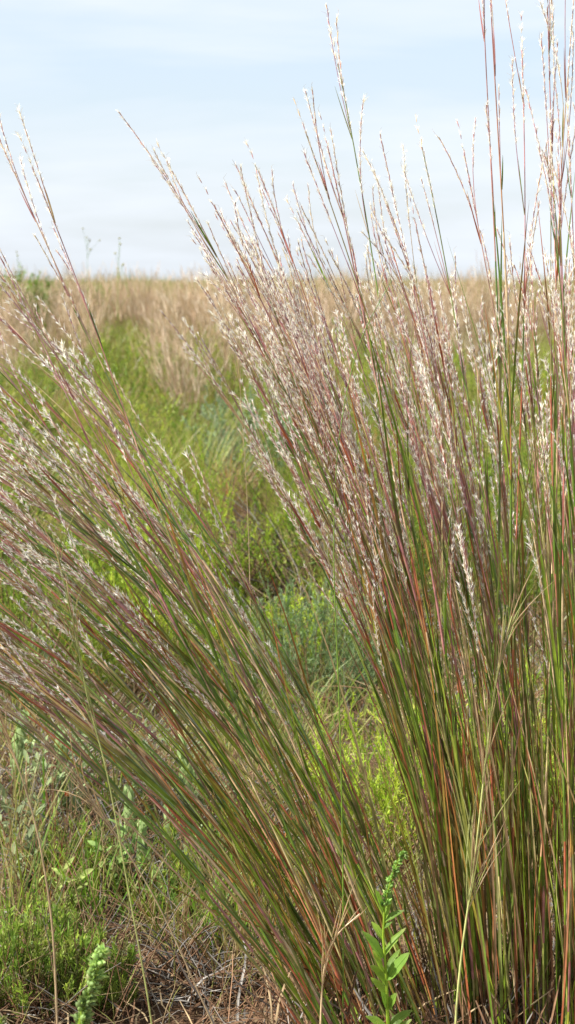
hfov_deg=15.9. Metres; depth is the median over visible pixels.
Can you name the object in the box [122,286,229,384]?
grass tussock
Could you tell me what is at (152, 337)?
grass tussock
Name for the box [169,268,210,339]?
grass tussock
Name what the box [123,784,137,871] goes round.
woolly herb
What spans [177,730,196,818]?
woolly herb
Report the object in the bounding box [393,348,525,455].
prairie shrub
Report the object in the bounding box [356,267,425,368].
grass tussock
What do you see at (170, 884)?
leafy weed
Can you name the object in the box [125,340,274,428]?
prairie shrub
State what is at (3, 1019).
curled spike herb
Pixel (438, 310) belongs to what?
grass tussock
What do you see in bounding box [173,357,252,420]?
grass tussock
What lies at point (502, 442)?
grass tussock
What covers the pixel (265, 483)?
prairie shrub
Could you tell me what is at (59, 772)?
woolly herb
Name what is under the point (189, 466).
grass tussock
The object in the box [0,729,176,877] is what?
dead brush
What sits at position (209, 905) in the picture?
grass tuft
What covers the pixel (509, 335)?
grass tussock
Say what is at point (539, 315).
grass tussock
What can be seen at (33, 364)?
prairie shrub
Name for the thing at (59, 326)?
grass tussock
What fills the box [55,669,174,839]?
grass tuft
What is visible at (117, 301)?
tall weed
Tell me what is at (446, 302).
grass tussock
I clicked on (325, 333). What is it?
grass tussock
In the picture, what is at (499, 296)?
grass tussock
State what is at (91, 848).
green shrub
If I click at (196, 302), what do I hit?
grass tussock
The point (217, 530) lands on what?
green shrub
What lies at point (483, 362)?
prairie shrub
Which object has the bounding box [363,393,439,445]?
grass tussock
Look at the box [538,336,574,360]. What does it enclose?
prairie shrub
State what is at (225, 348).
grass tussock
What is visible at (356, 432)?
prairie shrub
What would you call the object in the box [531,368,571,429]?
grass tussock
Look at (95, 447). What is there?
prairie shrub
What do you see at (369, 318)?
grass tussock
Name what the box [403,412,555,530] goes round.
prairie shrub
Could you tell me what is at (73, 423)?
grass tussock
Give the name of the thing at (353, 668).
green shrub
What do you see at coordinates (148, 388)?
prairie shrub
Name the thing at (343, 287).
grass tussock
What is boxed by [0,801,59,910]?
leafy weed
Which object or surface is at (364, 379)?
prairie shrub
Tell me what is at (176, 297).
grass tussock
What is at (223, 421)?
sage shrub
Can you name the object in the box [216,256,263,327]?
grass tussock
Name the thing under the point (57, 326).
grass tussock
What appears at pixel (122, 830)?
leafy weed
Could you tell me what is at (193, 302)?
grass tussock
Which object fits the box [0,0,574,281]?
sky
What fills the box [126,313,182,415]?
grass tussock
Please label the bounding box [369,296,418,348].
grass tussock
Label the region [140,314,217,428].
grass tussock
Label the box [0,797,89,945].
grass tuft
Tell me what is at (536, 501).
grass tussock
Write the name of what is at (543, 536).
prairie shrub
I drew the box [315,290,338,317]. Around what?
grass tussock
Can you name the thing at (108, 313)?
grass tussock
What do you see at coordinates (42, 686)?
bluestem clump
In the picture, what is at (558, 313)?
grass tussock
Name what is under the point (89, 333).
grass tussock
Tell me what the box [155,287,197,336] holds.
grass tussock
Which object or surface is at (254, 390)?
grass tussock
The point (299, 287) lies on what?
grass tussock
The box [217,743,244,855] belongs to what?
leafy weed
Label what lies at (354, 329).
grass tussock
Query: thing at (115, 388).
grass tussock
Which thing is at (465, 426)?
prairie shrub
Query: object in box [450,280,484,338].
grass tussock
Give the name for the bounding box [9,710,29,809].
woolly herb
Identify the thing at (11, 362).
grass tussock
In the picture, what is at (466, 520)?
grass tussock
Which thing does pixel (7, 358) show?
grass tussock
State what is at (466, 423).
grass tussock
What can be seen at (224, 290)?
grass tussock
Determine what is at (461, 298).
grass tussock
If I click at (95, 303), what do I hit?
grass tussock
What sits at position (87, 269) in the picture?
tall weed
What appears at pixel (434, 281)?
distant grass
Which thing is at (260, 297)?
grass tussock
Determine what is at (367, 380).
grass tussock
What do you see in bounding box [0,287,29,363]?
grass tussock
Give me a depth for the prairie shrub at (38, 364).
14.92 m
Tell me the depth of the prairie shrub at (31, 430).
5.48 m
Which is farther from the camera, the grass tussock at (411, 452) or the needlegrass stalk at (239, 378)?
the grass tussock at (411, 452)
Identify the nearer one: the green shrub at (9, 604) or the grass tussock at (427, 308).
the green shrub at (9, 604)
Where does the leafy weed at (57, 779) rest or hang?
on the ground at (164, 1006)
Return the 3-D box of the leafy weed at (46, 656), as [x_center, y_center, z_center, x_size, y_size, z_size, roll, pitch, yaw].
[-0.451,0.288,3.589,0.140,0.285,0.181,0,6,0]
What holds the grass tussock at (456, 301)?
on the ground at (164, 1006)
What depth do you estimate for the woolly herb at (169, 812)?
2.91 m
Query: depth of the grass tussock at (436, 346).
11.56 m
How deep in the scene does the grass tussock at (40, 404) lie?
10.22 m
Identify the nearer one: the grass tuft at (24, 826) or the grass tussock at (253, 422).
the grass tuft at (24, 826)
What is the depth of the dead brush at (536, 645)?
4.03 m
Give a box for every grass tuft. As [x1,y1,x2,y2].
[0,652,74,787]
[0,716,86,904]
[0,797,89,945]
[0,799,96,927]
[2,744,120,852]
[14,804,155,939]
[27,750,48,846]
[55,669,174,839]
[74,850,170,931]
[84,801,101,859]
[97,846,227,943]
[112,827,233,973]
[123,830,255,956]
[159,861,316,994]
[173,799,290,953]
[222,798,308,973]
[256,511,396,622]
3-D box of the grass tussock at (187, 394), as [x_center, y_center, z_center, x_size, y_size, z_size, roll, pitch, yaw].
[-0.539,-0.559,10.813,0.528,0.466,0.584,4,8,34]
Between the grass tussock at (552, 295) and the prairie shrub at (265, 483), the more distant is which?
the grass tussock at (552, 295)
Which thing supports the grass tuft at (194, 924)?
on the ground at (164, 1006)
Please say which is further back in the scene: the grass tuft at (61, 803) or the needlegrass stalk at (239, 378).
the grass tuft at (61, 803)
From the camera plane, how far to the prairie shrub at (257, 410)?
10.49 m
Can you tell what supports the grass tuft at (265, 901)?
on the ground at (164, 1006)
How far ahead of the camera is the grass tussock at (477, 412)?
9.27 m
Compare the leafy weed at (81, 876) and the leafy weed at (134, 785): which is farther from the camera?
the leafy weed at (134, 785)
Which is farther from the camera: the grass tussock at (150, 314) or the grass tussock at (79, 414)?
the grass tussock at (150, 314)
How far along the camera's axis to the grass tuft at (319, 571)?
4.43 m
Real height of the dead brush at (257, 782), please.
0.170 m
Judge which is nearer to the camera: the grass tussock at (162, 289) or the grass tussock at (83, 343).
the grass tussock at (83, 343)
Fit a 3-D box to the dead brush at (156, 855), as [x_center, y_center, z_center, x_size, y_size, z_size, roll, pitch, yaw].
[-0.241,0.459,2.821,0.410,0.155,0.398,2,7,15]
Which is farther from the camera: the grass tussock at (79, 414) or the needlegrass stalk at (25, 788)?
the grass tussock at (79, 414)
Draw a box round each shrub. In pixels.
[0,344,70,455]
[0,390,53,455]
[0,391,58,476]
[0,399,114,589]
[0,501,141,722]
[0,886,130,1023]
[2,347,87,403]
[2,361,83,425]
[13,352,68,379]
[13,806,116,905]
[17,493,210,630]
[29,408,196,516]
[36,386,147,448]
[40,335,225,426]
[46,377,208,488]
[47,938,139,1020]
[60,526,248,703]
[61,317,174,387]
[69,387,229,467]
[71,350,151,395]
[82,430,289,636]
[102,453,492,662]
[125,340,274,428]
[129,374,172,403]
[135,796,275,926]
[156,324,266,372]
[176,345,257,382]
[180,376,321,511]
[216,569,404,703]
[217,438,347,534]
[218,392,304,441]
[225,570,415,728]
[228,432,560,627]
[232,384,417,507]
[265,415,395,472]
[286,313,436,388]
[300,680,513,873]
[305,332,457,435]
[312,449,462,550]
[334,379,384,424]
[367,337,484,408]
[386,436,574,649]
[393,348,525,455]
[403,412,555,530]
[416,396,545,469]
[417,643,574,864]
[436,376,571,483]
[452,338,517,382]
[455,340,551,401]
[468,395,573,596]
[484,336,571,434]
[500,498,574,604]
[512,431,573,522]
[517,368,570,409]
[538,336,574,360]
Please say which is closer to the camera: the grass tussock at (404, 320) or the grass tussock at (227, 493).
the grass tussock at (227, 493)
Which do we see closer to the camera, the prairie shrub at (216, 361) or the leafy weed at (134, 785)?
the leafy weed at (134, 785)
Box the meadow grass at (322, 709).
[0,307,574,949]
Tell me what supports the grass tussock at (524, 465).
on the ground at (164, 1006)
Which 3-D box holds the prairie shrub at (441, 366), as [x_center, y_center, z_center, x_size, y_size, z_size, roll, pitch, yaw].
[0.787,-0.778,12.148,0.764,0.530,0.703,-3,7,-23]
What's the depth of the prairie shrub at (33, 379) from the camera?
11.30 m
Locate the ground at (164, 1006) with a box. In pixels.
[0,282,573,1023]
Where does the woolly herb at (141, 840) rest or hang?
on the ground at (164, 1006)
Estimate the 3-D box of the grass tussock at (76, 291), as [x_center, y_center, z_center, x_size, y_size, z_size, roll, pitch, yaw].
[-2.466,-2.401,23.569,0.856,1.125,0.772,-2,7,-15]
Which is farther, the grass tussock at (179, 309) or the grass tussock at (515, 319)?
the grass tussock at (179, 309)
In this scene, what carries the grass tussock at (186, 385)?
on the ground at (164, 1006)
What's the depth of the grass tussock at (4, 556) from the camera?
5.35 m
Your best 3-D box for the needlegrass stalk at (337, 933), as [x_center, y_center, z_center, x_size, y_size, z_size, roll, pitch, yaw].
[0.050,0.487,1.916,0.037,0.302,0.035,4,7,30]
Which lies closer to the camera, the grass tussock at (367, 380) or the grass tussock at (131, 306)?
the grass tussock at (367, 380)
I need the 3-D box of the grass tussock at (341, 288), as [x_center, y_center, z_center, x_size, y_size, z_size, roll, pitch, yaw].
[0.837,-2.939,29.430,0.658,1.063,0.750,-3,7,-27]
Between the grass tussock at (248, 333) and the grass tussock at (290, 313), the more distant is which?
the grass tussock at (290, 313)
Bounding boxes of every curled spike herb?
[0,1015,7,1023]
[70,943,110,1023]
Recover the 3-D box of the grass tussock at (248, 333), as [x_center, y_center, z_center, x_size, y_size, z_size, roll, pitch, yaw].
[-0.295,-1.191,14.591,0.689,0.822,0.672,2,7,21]
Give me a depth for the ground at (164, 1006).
2.76 m
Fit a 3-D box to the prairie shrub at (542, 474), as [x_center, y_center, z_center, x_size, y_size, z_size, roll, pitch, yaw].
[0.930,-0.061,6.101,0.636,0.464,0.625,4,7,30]
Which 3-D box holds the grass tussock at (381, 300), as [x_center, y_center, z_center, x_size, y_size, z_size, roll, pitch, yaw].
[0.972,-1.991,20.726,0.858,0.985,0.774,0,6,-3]
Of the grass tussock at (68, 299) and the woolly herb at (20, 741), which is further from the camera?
the grass tussock at (68, 299)
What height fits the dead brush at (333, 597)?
0.321 m
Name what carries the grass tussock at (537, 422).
on the ground at (164, 1006)
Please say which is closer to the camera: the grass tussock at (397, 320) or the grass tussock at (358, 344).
the grass tussock at (358, 344)
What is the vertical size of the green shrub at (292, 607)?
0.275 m
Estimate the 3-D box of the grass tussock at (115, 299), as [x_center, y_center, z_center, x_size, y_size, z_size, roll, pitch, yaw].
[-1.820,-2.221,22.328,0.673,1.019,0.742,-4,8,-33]
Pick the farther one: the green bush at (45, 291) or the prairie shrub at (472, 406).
the green bush at (45, 291)
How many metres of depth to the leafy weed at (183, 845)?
2.80 m
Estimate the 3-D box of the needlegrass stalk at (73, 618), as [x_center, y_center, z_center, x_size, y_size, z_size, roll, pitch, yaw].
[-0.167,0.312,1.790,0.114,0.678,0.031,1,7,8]
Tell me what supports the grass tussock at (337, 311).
on the ground at (164, 1006)
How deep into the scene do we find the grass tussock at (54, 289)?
24.76 m
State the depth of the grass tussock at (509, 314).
20.68 m
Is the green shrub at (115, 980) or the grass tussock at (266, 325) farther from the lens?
the grass tussock at (266, 325)
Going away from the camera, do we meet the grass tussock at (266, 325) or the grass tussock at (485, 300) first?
the grass tussock at (266, 325)
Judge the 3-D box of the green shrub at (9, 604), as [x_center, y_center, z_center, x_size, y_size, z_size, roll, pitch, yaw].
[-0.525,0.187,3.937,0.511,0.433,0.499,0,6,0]
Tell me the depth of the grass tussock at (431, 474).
6.54 m
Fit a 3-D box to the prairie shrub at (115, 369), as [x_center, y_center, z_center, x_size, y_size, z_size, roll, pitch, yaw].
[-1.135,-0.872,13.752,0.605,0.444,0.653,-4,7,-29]
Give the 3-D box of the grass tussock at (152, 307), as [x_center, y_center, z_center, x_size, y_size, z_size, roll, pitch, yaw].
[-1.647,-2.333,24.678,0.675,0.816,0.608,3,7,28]
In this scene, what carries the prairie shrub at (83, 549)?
on the ground at (164, 1006)
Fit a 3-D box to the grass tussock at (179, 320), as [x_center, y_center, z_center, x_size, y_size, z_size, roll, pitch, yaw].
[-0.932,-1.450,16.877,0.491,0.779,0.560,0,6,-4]
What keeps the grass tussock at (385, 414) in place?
on the ground at (164, 1006)
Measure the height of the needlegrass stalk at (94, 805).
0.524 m
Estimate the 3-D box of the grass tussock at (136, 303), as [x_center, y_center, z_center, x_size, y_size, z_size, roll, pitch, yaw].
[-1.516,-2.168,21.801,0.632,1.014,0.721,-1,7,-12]
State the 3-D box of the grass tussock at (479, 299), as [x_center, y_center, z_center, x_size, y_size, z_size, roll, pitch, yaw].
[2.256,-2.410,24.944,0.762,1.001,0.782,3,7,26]
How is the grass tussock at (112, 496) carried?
on the ground at (164, 1006)
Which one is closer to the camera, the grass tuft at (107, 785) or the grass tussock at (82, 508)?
the grass tuft at (107, 785)
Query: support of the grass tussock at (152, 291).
on the ground at (164, 1006)
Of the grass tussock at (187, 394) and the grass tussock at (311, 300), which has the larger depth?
the grass tussock at (311, 300)
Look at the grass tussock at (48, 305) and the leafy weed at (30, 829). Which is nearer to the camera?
the leafy weed at (30, 829)
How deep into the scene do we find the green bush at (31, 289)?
23.77 m
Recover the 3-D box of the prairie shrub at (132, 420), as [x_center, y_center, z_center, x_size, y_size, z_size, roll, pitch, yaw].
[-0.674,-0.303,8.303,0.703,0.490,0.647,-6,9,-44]
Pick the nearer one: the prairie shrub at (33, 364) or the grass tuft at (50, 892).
the grass tuft at (50, 892)
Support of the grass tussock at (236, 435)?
on the ground at (164, 1006)
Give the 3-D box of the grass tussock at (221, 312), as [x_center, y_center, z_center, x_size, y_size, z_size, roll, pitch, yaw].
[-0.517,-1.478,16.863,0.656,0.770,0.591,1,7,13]
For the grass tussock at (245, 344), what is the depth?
13.49 m
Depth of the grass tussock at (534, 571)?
4.99 m
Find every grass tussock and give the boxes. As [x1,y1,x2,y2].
[0,266,31,344]
[0,267,54,364]
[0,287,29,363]
[0,287,71,393]
[0,297,34,363]
[0,306,47,376]
[0,328,32,420]
[0,332,22,401]
[0,427,67,561]
[4,368,87,454]
[6,369,111,450]
[8,457,236,608]
[29,276,82,352]
[32,379,138,454]
[34,258,103,342]
[34,489,160,559]
[35,271,79,345]
[35,293,83,360]
[38,294,80,374]
[46,276,93,356]
[51,280,99,343]
[53,290,122,388]
[55,380,164,454]
[58,276,92,315]
[58,471,169,539]
[59,298,118,381]
[60,262,126,372]
[68,419,213,533]
[76,359,160,409]
[78,268,116,333]
[92,270,122,303]
[95,300,121,329]
[97,264,142,352]
[107,363,187,423]
[109,276,141,341]
[109,282,153,331]
[110,269,183,336]
[114,262,161,343]
[116,411,213,492]
[119,389,273,521]
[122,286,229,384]
[125,308,175,384]
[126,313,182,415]
[131,268,169,331]
[132,396,219,448]
[133,281,179,363]
[136,286,173,331]
[136,323,239,467]
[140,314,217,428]
[142,287,189,346]
[142,375,228,422]
[146,292,193,359]
[147,273,174,317]
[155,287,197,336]
[157,279,190,336]
[163,262,209,333]
[164,436,275,530]
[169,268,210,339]
[172,265,222,350]
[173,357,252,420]
[176,279,222,343]
[177,274,232,341]
[182,300,261,437]
[186,287,237,360]
[186,387,248,455]
[189,272,248,346]
[189,290,259,357]
[192,382,266,440]
[202,258,255,344]
[202,300,283,396]
[206,289,274,382]
[208,370,317,470]
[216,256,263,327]
[232,402,289,455]
[232,444,332,537]
[233,293,289,371]
[234,367,274,416]
[236,275,289,354]
[236,473,333,548]
[238,262,294,342]
[254,275,397,423]
[260,279,314,373]
[268,379,356,421]
[273,271,318,304]
[278,274,337,354]
[297,274,331,334]
[309,287,358,362]
[314,275,348,327]
[314,284,350,352]
[315,284,368,334]
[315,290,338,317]
[317,286,359,355]
[318,263,365,354]
[320,275,354,312]
[325,279,357,329]
[328,318,387,373]
[333,354,397,402]
[334,367,373,412]
[336,270,374,313]
[336,304,374,367]
[343,273,392,366]
[343,416,504,547]
[347,404,417,471]
[348,388,443,474]
[349,294,382,340]
[352,272,419,360]
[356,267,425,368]
[362,386,413,431]
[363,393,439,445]
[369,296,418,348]
[370,296,426,345]
[375,416,461,483]
[392,468,526,571]
[393,307,468,415]
[393,336,464,421]
[400,269,468,353]
[402,274,461,348]
[411,279,472,362]
[415,270,473,372]
[420,278,467,348]
[425,384,483,423]
[425,387,520,466]
[427,260,532,401]
[428,381,526,459]
[430,272,475,357]
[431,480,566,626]
[432,399,571,517]
[440,268,478,352]
[442,360,497,410]
[446,371,535,433]
[449,276,510,339]
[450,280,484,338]
[454,252,522,353]
[460,281,483,335]
[465,416,561,515]
[470,277,523,330]
[471,306,542,363]
[481,287,515,339]
[487,287,538,347]
[490,292,524,345]
[490,473,567,531]
[493,275,553,380]
[499,278,537,298]
[503,374,571,486]
[520,283,557,350]
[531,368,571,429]
[534,274,572,332]
[540,284,574,345]
[540,285,573,336]
[543,297,574,346]
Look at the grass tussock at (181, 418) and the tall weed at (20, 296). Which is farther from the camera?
the tall weed at (20, 296)
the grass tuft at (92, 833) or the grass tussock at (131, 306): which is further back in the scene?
the grass tussock at (131, 306)
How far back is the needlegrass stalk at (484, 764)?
1.84 m
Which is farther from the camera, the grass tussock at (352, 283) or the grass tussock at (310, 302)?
the grass tussock at (352, 283)
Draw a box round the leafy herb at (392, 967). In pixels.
[362,850,411,1023]
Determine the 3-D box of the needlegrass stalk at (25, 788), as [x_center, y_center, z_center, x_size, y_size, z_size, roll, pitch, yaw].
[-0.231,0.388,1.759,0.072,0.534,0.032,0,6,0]
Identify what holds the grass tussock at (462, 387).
on the ground at (164, 1006)
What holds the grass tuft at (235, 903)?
on the ground at (164, 1006)
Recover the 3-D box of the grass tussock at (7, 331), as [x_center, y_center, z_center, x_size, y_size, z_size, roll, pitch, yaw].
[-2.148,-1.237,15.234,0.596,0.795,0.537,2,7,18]
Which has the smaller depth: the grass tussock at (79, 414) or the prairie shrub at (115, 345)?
the grass tussock at (79, 414)
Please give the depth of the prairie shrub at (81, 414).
9.57 m
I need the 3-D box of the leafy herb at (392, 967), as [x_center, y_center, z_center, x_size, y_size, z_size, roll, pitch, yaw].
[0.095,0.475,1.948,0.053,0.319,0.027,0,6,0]
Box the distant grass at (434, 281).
[2,261,573,336]
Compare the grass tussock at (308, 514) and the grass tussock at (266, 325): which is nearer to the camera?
the grass tussock at (308, 514)
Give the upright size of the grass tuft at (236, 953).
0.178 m
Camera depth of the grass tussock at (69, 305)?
22.24 m
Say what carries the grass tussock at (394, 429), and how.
on the ground at (164, 1006)
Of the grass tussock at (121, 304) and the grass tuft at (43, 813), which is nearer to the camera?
the grass tuft at (43, 813)
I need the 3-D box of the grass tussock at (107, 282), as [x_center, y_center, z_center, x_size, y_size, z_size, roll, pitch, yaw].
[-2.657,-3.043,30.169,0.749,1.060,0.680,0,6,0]
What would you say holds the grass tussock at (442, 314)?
on the ground at (164, 1006)
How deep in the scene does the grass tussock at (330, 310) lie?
21.97 m
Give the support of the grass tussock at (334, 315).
on the ground at (164, 1006)
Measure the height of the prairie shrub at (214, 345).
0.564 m
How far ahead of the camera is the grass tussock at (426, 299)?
17.99 m
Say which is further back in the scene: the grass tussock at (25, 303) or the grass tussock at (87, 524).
the grass tussock at (25, 303)
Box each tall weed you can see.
[7,251,27,377]
[82,228,100,317]
[114,237,128,392]
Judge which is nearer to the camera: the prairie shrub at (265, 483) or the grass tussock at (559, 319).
the prairie shrub at (265, 483)
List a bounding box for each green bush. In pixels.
[0,262,65,337]
[20,275,97,334]
[83,280,134,327]
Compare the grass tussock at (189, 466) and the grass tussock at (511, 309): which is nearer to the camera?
the grass tussock at (189, 466)
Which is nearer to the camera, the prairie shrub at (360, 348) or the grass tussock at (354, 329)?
the prairie shrub at (360, 348)
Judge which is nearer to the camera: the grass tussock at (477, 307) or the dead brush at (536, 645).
the dead brush at (536, 645)
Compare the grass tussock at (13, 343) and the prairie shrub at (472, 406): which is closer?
the prairie shrub at (472, 406)
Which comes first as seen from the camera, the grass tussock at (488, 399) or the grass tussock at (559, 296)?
the grass tussock at (488, 399)
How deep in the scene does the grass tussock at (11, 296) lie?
20.43 m
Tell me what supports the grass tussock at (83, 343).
on the ground at (164, 1006)
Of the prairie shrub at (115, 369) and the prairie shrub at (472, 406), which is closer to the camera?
the prairie shrub at (472, 406)
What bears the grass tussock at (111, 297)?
on the ground at (164, 1006)
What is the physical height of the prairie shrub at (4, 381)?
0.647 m
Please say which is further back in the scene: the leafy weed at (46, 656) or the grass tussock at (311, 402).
the grass tussock at (311, 402)
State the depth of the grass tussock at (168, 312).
19.67 m
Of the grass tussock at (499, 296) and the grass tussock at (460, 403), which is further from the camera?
the grass tussock at (499, 296)
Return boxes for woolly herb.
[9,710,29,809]
[54,725,98,852]
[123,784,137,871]
[136,819,155,893]
[161,796,179,857]
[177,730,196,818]
[192,763,211,829]
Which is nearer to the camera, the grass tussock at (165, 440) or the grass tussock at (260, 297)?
the grass tussock at (165, 440)
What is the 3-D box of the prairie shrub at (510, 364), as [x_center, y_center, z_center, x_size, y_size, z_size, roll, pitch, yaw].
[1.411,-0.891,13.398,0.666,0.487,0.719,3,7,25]
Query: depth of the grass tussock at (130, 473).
6.85 m
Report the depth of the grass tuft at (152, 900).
2.63 m
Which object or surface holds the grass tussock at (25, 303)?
on the ground at (164, 1006)
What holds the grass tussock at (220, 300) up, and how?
on the ground at (164, 1006)
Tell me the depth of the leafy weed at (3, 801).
2.92 m
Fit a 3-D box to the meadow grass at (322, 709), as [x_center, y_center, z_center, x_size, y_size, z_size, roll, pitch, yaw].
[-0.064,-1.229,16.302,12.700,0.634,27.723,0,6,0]
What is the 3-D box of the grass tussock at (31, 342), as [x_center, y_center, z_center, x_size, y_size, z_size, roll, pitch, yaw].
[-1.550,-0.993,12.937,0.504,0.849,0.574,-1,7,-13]
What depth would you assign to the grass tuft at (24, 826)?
2.81 m
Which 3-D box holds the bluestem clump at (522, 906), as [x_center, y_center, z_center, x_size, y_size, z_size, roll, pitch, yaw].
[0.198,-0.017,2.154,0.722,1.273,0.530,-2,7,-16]
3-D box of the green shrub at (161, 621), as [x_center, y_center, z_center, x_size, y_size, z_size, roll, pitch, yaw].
[-0.277,0.207,4.134,0.423,0.364,0.408,0,6,0]
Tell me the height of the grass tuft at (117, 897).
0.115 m
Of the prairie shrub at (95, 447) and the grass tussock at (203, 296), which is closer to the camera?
the prairie shrub at (95, 447)
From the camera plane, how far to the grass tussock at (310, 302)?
16.32 m
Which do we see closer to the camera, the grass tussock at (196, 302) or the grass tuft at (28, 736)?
the grass tuft at (28, 736)
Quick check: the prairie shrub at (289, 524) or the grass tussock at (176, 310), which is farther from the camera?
the grass tussock at (176, 310)
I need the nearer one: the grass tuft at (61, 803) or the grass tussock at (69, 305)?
the grass tuft at (61, 803)
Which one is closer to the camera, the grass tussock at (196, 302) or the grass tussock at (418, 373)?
the grass tussock at (418, 373)
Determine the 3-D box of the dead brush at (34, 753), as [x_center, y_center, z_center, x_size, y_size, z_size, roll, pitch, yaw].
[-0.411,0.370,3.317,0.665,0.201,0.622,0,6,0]
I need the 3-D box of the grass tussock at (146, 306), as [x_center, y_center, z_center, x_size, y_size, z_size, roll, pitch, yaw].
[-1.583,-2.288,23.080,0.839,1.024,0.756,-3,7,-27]
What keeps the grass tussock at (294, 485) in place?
on the ground at (164, 1006)
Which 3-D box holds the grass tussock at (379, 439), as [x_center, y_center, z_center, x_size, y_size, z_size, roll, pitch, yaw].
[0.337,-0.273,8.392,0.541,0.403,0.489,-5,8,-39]
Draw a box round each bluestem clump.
[0,106,574,1023]
[116,0,574,1023]
[495,59,574,1023]
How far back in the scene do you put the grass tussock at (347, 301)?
27.75 m
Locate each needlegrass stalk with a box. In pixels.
[0,698,213,1023]
[0,709,57,1023]
[32,489,152,1023]
[233,351,253,863]
[315,875,365,1023]
[333,280,391,1022]
[446,549,555,1023]
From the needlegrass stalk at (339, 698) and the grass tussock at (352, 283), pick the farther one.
the grass tussock at (352, 283)
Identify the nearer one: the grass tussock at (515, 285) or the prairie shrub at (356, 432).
the prairie shrub at (356, 432)
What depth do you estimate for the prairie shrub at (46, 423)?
10.21 m
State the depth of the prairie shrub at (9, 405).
8.31 m
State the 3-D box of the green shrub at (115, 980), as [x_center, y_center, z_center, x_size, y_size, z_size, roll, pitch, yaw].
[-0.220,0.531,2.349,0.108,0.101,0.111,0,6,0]
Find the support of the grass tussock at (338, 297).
on the ground at (164, 1006)
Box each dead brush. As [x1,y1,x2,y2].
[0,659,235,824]
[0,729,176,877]
[0,790,215,929]
[77,724,338,846]
[80,896,296,1018]
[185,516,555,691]
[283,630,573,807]
[423,587,572,720]
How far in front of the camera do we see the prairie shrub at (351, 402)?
11.41 m
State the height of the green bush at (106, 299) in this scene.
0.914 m
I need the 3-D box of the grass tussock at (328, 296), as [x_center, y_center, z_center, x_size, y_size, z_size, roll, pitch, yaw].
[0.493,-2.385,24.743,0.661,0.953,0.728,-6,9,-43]
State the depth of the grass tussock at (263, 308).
16.71 m
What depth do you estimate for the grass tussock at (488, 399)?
9.98 m
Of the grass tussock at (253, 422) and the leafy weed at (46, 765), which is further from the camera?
the grass tussock at (253, 422)
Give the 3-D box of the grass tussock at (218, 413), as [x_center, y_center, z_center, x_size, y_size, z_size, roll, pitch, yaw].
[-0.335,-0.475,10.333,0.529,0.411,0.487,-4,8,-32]
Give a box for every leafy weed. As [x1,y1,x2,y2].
[0,601,66,757]
[0,695,106,841]
[0,767,46,857]
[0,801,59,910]
[30,857,92,919]
[35,728,100,811]
[88,808,146,910]
[119,686,203,847]
[134,862,179,922]
[182,813,225,876]
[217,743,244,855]
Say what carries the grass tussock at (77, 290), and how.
on the ground at (164, 1006)
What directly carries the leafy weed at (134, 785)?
on the ground at (164, 1006)
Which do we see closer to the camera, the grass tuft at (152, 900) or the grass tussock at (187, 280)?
the grass tuft at (152, 900)
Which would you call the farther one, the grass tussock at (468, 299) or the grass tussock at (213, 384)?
the grass tussock at (468, 299)
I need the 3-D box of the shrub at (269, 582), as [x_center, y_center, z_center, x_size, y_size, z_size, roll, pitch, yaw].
[-0.024,0.075,5.007,1.084,0.424,1.058,0,6,0]
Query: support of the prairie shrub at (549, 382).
on the ground at (164, 1006)
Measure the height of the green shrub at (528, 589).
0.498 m
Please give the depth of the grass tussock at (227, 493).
7.04 m
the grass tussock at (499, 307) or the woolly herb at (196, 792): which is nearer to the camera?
the woolly herb at (196, 792)
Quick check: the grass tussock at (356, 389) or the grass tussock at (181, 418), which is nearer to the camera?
the grass tussock at (181, 418)
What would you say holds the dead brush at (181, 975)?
on the ground at (164, 1006)
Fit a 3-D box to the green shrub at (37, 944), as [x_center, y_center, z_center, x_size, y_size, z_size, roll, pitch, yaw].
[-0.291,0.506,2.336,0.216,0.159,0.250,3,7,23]
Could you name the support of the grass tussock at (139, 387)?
on the ground at (164, 1006)
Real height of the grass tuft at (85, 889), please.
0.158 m
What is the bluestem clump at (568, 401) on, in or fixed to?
on the ground at (164, 1006)
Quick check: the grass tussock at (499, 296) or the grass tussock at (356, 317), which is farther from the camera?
the grass tussock at (499, 296)
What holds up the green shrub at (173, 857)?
on the ground at (164, 1006)
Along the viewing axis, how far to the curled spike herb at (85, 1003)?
1.55 m
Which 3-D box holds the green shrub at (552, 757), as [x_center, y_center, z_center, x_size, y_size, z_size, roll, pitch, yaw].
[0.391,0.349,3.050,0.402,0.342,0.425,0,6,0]
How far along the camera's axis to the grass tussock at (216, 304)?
15.85 m
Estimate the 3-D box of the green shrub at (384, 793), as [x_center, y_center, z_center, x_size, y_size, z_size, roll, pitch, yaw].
[0.171,0.385,3.024,0.334,0.294,0.376,0,6,0]
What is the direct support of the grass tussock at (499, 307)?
on the ground at (164, 1006)
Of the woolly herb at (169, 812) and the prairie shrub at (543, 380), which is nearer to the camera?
the woolly herb at (169, 812)
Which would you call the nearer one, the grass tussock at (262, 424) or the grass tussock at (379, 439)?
the grass tussock at (379, 439)

